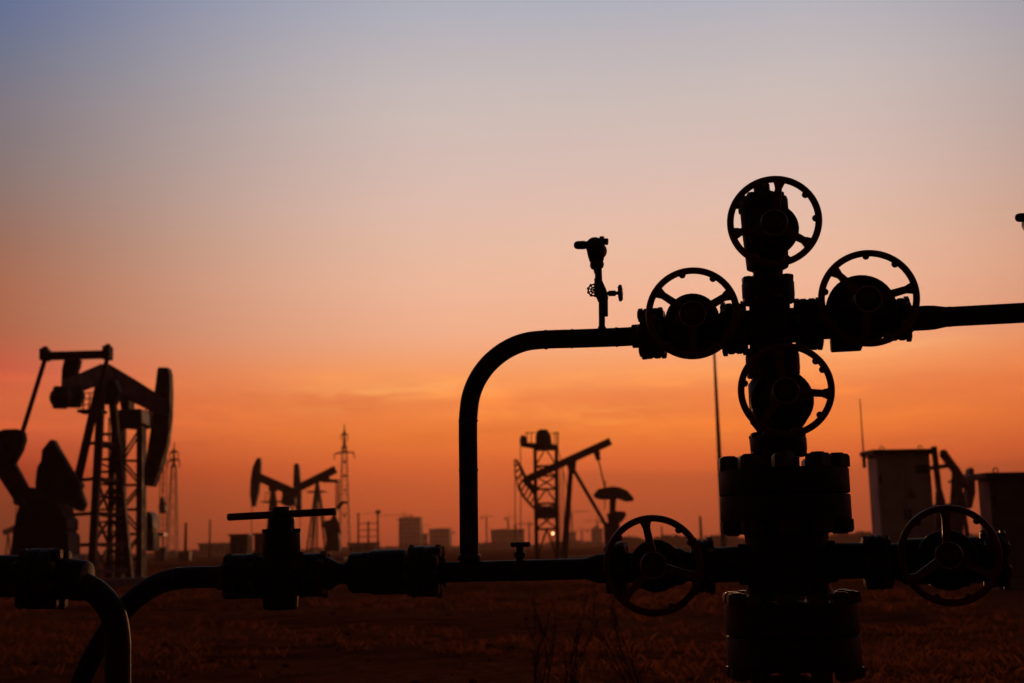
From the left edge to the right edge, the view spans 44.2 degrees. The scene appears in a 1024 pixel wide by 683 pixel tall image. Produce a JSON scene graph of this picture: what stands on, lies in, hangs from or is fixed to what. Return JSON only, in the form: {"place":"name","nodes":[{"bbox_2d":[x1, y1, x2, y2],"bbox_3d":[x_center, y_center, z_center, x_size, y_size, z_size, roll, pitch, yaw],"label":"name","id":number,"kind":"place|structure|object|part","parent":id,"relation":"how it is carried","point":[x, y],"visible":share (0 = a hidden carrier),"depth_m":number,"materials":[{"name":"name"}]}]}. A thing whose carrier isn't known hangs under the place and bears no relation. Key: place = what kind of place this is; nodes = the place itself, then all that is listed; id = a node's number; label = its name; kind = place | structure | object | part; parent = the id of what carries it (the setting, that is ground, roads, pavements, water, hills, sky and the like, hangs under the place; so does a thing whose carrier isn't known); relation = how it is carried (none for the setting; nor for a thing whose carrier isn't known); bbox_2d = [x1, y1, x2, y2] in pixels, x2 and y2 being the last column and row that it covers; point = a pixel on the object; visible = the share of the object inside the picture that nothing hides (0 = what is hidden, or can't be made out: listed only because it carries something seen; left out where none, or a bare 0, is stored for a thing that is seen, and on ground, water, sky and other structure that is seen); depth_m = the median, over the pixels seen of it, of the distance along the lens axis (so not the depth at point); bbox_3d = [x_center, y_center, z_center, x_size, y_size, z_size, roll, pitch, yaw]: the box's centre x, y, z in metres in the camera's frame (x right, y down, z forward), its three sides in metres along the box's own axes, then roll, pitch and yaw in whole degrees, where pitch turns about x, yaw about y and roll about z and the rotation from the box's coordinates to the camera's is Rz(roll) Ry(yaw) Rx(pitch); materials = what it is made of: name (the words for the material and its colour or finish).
{"place":"outdoors","nodes":[
{"label":"outdoors","id":0,"kind":"place"},
{"bbox_2d":[197,542,229,554],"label":"building","id":1,"kind":"structure","parent":0,"point":[220,548],"depth_m":394.95,"materials":[{"name":"concrete"}]},
{"bbox_2d":[347,542,380,553],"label":"building","id":2,"kind":"structure","parent":0,"point":[362,547],"depth_m":256.62,"materials":[{"name":"brick"}]},
{"bbox_2d":[376,510,412,516],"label":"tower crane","id":3,"kind":"object","parent":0,"point":[411,515],"visible":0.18,"depth_m":753.26,"materials":[{"name":"metal"}]},
{"bbox_2d":[422,533,428,544],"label":"building","id":4,"kind":"structure","parent":0,"point":[424,538],"depth_m":652.27,"materials":[{"name":"concrete"}]},
{"bbox_2d":[0,535,1023,682],"bbox_3d":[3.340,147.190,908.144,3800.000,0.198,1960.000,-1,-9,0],"label":"ground","id":5,"kind":"structure","parent":0,"point":[407,662],"depth_m":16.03,"materials":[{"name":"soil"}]},
{"bbox_2d":[2,525,13,554],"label":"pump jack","id":6,"kind":"object","parent":5,"relation":"on","point":[6,531],"visible":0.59,"depth_m":257.17,"materials":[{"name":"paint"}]},
{"bbox_2d":[0,548,130,682],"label":"line pipe","id":7,"kind":"object","parent":5,"relation":"on","point":[44,578],"visible":1,"depth_m":4.84,"materials":[{"name":"black metal"}]},
{"bbox_2d":[0,344,173,586],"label":"pump jack","id":8,"kind":"object","parent":5,"relation":"on","point":[50,502],"visible":0.93,"depth_m":43.34,"materials":[{"name":"paint"}]},
{"bbox_2d":[115,397,151,577],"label":"steel service tower","id":9,"kind":"structure","parent":5,"relation":"on","point":[132,418],"depth_m":50.96,"materials":[{"name":"metal"}]},
{"bbox_2d":[146,512,158,550],"bbox_3d":[-17.118,8.942,59.396,0.785,1.840,1.000,-1,-9,0],"label":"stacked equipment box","id":10,"kind":"object","parent":5,"relation":"on","point":[152,536],"visible":0.48,"depth_m":59.00,"materials":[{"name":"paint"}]},
{"bbox_2d":[155,459,166,560],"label":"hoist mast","id":11,"kind":"object","parent":5,"relation":"on","point":[158,555],"visible":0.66,"depth_m":168.07,"materials":[{"name":"metal"}]},
{"bbox_2d":[165,442,179,557],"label":"lattice pylon","id":12,"kind":"object","parent":5,"relation":"on","point":[173,451],"visible":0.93,"depth_m":258.35,"materials":[{"name":"metal"}]},
{"bbox_2d":[178,523,191,560],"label":"utility pole","id":13,"kind":"object","parent":5,"relation":"on","point":[185,555],"visible":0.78,"depth_m":167.06,"materials":[{"name":"brown wood"}]},
{"bbox_2d":[7,546,403,557],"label":"scrub belt","id":14,"kind":"object","parent":5,"relation":"on","point":[194,552],"visible":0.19,"depth_m":412.91,"materials":[{"name":"brown plant"}]},
{"bbox_2d":[208,519,210,558],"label":"utility pole","id":15,"kind":"object","parent":5,"relation":"on","point":[209,554],"visible":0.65,"depth_m":187.75,"materials":[{"name":"brown wood"}]},
{"bbox_2d":[228,534,253,553],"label":"site cabin","id":16,"kind":"object","parent":5,"relation":"on","point":[241,543],"visible":0.63,"depth_m":113.66,"materials":[{"name":"metal"}]},
{"bbox_2d":[233,543,235,553],"bbox_3d":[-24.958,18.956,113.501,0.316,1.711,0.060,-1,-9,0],"label":"door","id":17,"kind":"structure","parent":16,"relation":"in","point":[234,544],"depth_m":113.54,"materials":[{"name":"black"}]},
{"bbox_2d":[240,542,243,550],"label":"window","id":18,"kind":"structure","parent":16,"relation":"in","point":[242,543],"depth_m":113.54,"materials":[{"name":"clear glass"}]},
{"bbox_2d":[252,533,262,552],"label":"site cabin","id":19,"kind":"object","parent":5,"relation":"on","point":[257,542],"visible":0.28,"depth_m":110.63,"materials":[{"name":"metal"}]},
{"bbox_2d":[256,542,259,552],"bbox_3d":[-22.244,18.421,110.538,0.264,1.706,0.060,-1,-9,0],"label":"door","id":20,"kind":"structure","parent":19,"relation":"in","point":[258,543],"depth_m":110.56,"materials":[{"name":"black"}]},
{"bbox_2d":[250,458,299,533],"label":"pump jack","id":21,"kind":"object","parent":5,"relation":"on","point":[290,494],"visible":0.45,"depth_m":117.12,"materials":[{"name":"paint"}]},
{"bbox_2d":[293,463,347,560],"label":"pump jack","id":22,"kind":"object","parent":5,"relation":"on","point":[331,527],"visible":0.84,"depth_m":122.72,"materials":[{"name":"paint"}]},
{"bbox_2d":[334,423,354,552],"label":"lattice pylon","id":23,"kind":"object","parent":5,"relation":"on","point":[344,446],"visible":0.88,"depth_m":298.81,"materials":[{"name":"metal"}]},
{"bbox_2d":[356,510,379,551],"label":"switch gantry","id":24,"kind":"object","parent":5,"relation":"on","point":[377,512],"visible":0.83,"depth_m":187.90,"materials":[{"name":"brown metal"}]},
{"bbox_2d":[396,518,402,548],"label":"utility pole","id":25,"kind":"object","parent":5,"relation":"on","point":[399,519],"visible":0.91,"depth_m":326.24,"materials":[{"name":"brown wood"}]},
{"bbox_2d":[399,517,422,547],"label":"apartment block","id":26,"kind":"structure","parent":5,"relation":"on","point":[410,530],"depth_m":633.18,"materials":[{"name":"concrete"}]},
{"bbox_2d":[428,528,450,547],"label":"apartment block","id":27,"kind":"structure","parent":5,"relation":"on","point":[442,536],"depth_m":612.87,"materials":[{"name":"concrete"}]},
{"bbox_2d":[481,512,491,546],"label":"tower crane","id":28,"kind":"object","parent":5,"relation":"on","point":[486,527],"visible":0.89,"depth_m":682.34,"materials":[{"name":"metal"}]},
{"bbox_2d":[397,540,603,549],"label":"scrub belt","id":29,"kind":"object","parent":5,"relation":"on","point":[505,544],"visible":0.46,"depth_m":422.80,"materials":[{"name":"brown plant"}]},
{"bbox_2d":[490,529,524,546],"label":"apartment block","id":30,"kind":"structure","parent":5,"relation":"on","point":[503,535],"depth_m":553.48,"materials":[{"name":"concrete"}]},
{"bbox_2d":[504,516,517,528],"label":"tower crane","id":31,"kind":"object","parent":5,"relation":"on","point":[508,521],"visible":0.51,"depth_m":593.68,"materials":[{"name":"metal"}]},
{"bbox_2d":[517,523,532,541],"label":"tower crane","id":32,"kind":"object","parent":5,"relation":"on","point":[529,524],"visible":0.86,"depth_m":652.17,"materials":[{"name":"metal"}]},
{"bbox_2d":[523,582,557,682],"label":"dry weed","id":33,"kind":"object","parent":5,"relation":"on","point":[536,661],"visible":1,"depth_m":8.38,"materials":[{"name":"brown plant"}]},
{"bbox_2d":[519,429,566,558],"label":"tower pumping unit","id":34,"kind":"object","parent":5,"relation":"on","point":[543,442],"visible":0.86,"depth_m":90.66,"materials":[{"name":"paint"}]},
{"bbox_2d":[514,438,633,558],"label":"pump jack","id":35,"kind":"object","parent":5,"relation":"on","point":[612,494],"visible":0.96,"depth_m":83.05,"materials":[{"name":"paint"}]},
{"bbox_2d":[571,507,589,531],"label":"tower crane","id":36,"kind":"object","parent":5,"relation":"on","point":[572,519],"visible":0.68,"depth_m":633.35,"materials":[{"name":"metal"}]},
{"bbox_2d":[561,587,601,682],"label":"dry weed","id":37,"kind":"object","parent":5,"relation":"on","point":[571,660],"visible":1,"depth_m":7.96,"materials":[{"name":"brown plant"}]},
{"bbox_2d":[575,525,588,540],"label":"tower crane","id":38,"kind":"object","parent":5,"relation":"on","point":[582,532],"visible":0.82,"depth_m":790.60,"materials":[{"name":"metal"}]},
{"bbox_2d":[590,526,602,544],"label":"apartment block","id":39,"kind":"structure","parent":5,"relation":"on","point":[596,533],"depth_m":583.09,"materials":[{"name":"concrete"}]},
{"bbox_2d":[582,589,641,682],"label":"dry weed","id":40,"kind":"object","parent":5,"relation":"on","point":[619,647],"visible":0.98,"depth_m":8.10,"materials":[{"name":"brown plant"}]},
{"bbox_2d":[620,533,744,545],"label":"scrub belt","id":41,"kind":"object","parent":5,"relation":"on","point":[672,539],"visible":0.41,"depth_m":323.01,"materials":[{"name":"brown plant"}]},
{"bbox_2d":[699,516,702,539],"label":"utility pole","id":42,"kind":"object","parent":5,"relation":"on","point":[700,528],"visible":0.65,"depth_m":256.92,"materials":[{"name":"brown wood"}]},
{"bbox_2d":[713,353,726,546],"bbox_3d":[10.581,5.255,61.913,1.435,11.062,0.600,-1,-9,0],"label":"lamp pole","id":43,"kind":"object","parent":5,"relation":"on","point":[723,538],"visible":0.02,"depth_m":62.01,"materials":[{"name":"black metal"}]},
{"bbox_2d":[603,176,1012,682],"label":"wellhead tree","id":44,"kind":"object","parent":5,"relation":"on","point":[783,512],"visible":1,"depth_m":4.39,"materials":[{"name":"green paint"}]},
{"bbox_2d":[336,544,605,597],"bbox_3d":[-0.162,0.864,4.766,1.064,0.202,0.193,-3,-9,12],"label":"production line pipe","id":45,"kind":"object","parent":44,"relation":"attached to","point":[412,571],"visible":0.98,"depth_m":4.74,"materials":[{"name":"metal"}]},
{"bbox_2d":[218,507,338,609],"bbox_3d":[-0.897,0.845,4.930,0.467,0.396,0.173,-3,-9,12],"label":"bar handle valve","id":46,"kind":"object","parent":45,"relation":"attached to","point":[281,571],"visible":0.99,"depth_m":4.87,"materials":[{"name":"green paint"}]},
{"bbox_2d":[70,564,220,682],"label":"bent drop pipe","id":47,"kind":"object","parent":46,"relation":"attached to","point":[136,597],"visible":0.72,"depth_m":4.99,"materials":[{"name":"metal"}]},
{"bbox_2d":[510,542,530,572],"bbox_3d":[0.034,0.806,4.714,0.075,0.116,0.115,0,-9,-9],"label":"needle valve","id":48,"kind":"object","parent":45,"relation":"attached to","point":[519,555],"visible":1,"depth_m":4.71,"materials":[{"name":"metal"}]},
{"bbox_2d":[458,324,640,560],"bbox_3d":[0.147,0.384,4.773,0.723,0.869,0.090,-3,-9,12],"label":"flow pipe","id":49,"kind":"object","parent":44,"relation":"attached to","point":[490,362],"visible":0.97,"depth_m":4.80,"materials":[{"name":"metal"}]},
{"bbox_2d":[574,236,622,328],"bbox_3d":[0.330,-0.224,4.826,0.180,0.366,0.115,-3,-9,12],"label":"pressure transmitter","id":50,"kind":"object","parent":49,"relation":"on","point":[595,248],"visible":1,"depth_m":4.80,"materials":[{"name":"metal"}]},
{"bbox_2d":[912,303,1023,331],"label":"outlet pipe","id":51,"kind":"object","parent":44,"relation":"attached to","point":[932,317],"visible":0.79,"depth_m":4.50,"materials":[{"name":"metal"}]},
{"bbox_2d":[1015,213,1023,229],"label":"pressure transmitter","id":52,"kind":"object","parent":51,"relation":"on","point":[1019,217],"visible":1,"depth_m":4.53,"materials":[{"name":"metal"}]},
{"bbox_2d":[828,530,871,541],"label":"scrub belt","id":53,"kind":"object","parent":5,"relation":"on","point":[851,537],"visible":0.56,"depth_m":293.17,"materials":[{"name":"brown plant"}]},
{"bbox_2d":[859,399,935,580],"bbox_3d":[9.726,3.754,32.048,1.906,4.535,0.920,0,-9,-6],"label":"equipment cabinet","id":54,"kind":"object","parent":5,"relation":"on","point":[900,489],"visible":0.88,"depth_m":31.76,"materials":[{"name":"grey metal"}]},
{"bbox_3d":[9.580,4.302,31.617,0.649,2.632,0.058,0,-9,-6],"label":"door","id":55,"kind":"part","parent":54,"relation":"part of","materials":[{"name":"white paint"}]},
{"bbox_3d":[10.267,4.298,31.688,0.649,2.632,0.058,0,-9,-6],"label":"door","id":56,"kind":"part","parent":54,"relation":"part of","materials":[{"name":"white paint"}]},
{"bbox_2d":[930,446,975,536],"bbox_3d":[20.048,7.362,57.489,3.192,5.088,3.500,-1,-9,0],"label":"pump jack","id":57,"kind":"object","parent":5,"relation":"on","point":[959,482],"visible":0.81,"depth_m":57.09,"materials":[{"name":"paint"}]},
{"bbox_2d":[967,467,1023,589],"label":"equipment cabinet","id":58,"kind":"object","parent":5,"relation":"on","point":[1001,499],"visible":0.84,"depth_m":24.69,"materials":[{"name":"black metal"}]},
{"bbox_3d":[9.746,3.697,24.628,0.654,1.814,0.048,0,-9,-6],"label":"door","id":59,"kind":"part","parent":58,"relation":"part of","materials":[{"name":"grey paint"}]},
{"bbox_2d":[0,0,1023,554],"label":"sky","id":60,"kind":"structure","parent":0,"point":[319,216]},
{"bbox_2d":[568,532,576,545],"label":"building","id":61,"kind":"structure","parent":0,"point":[572,536],"depth_m":592.80,"materials":[{"name":"concrete"}]}
]}

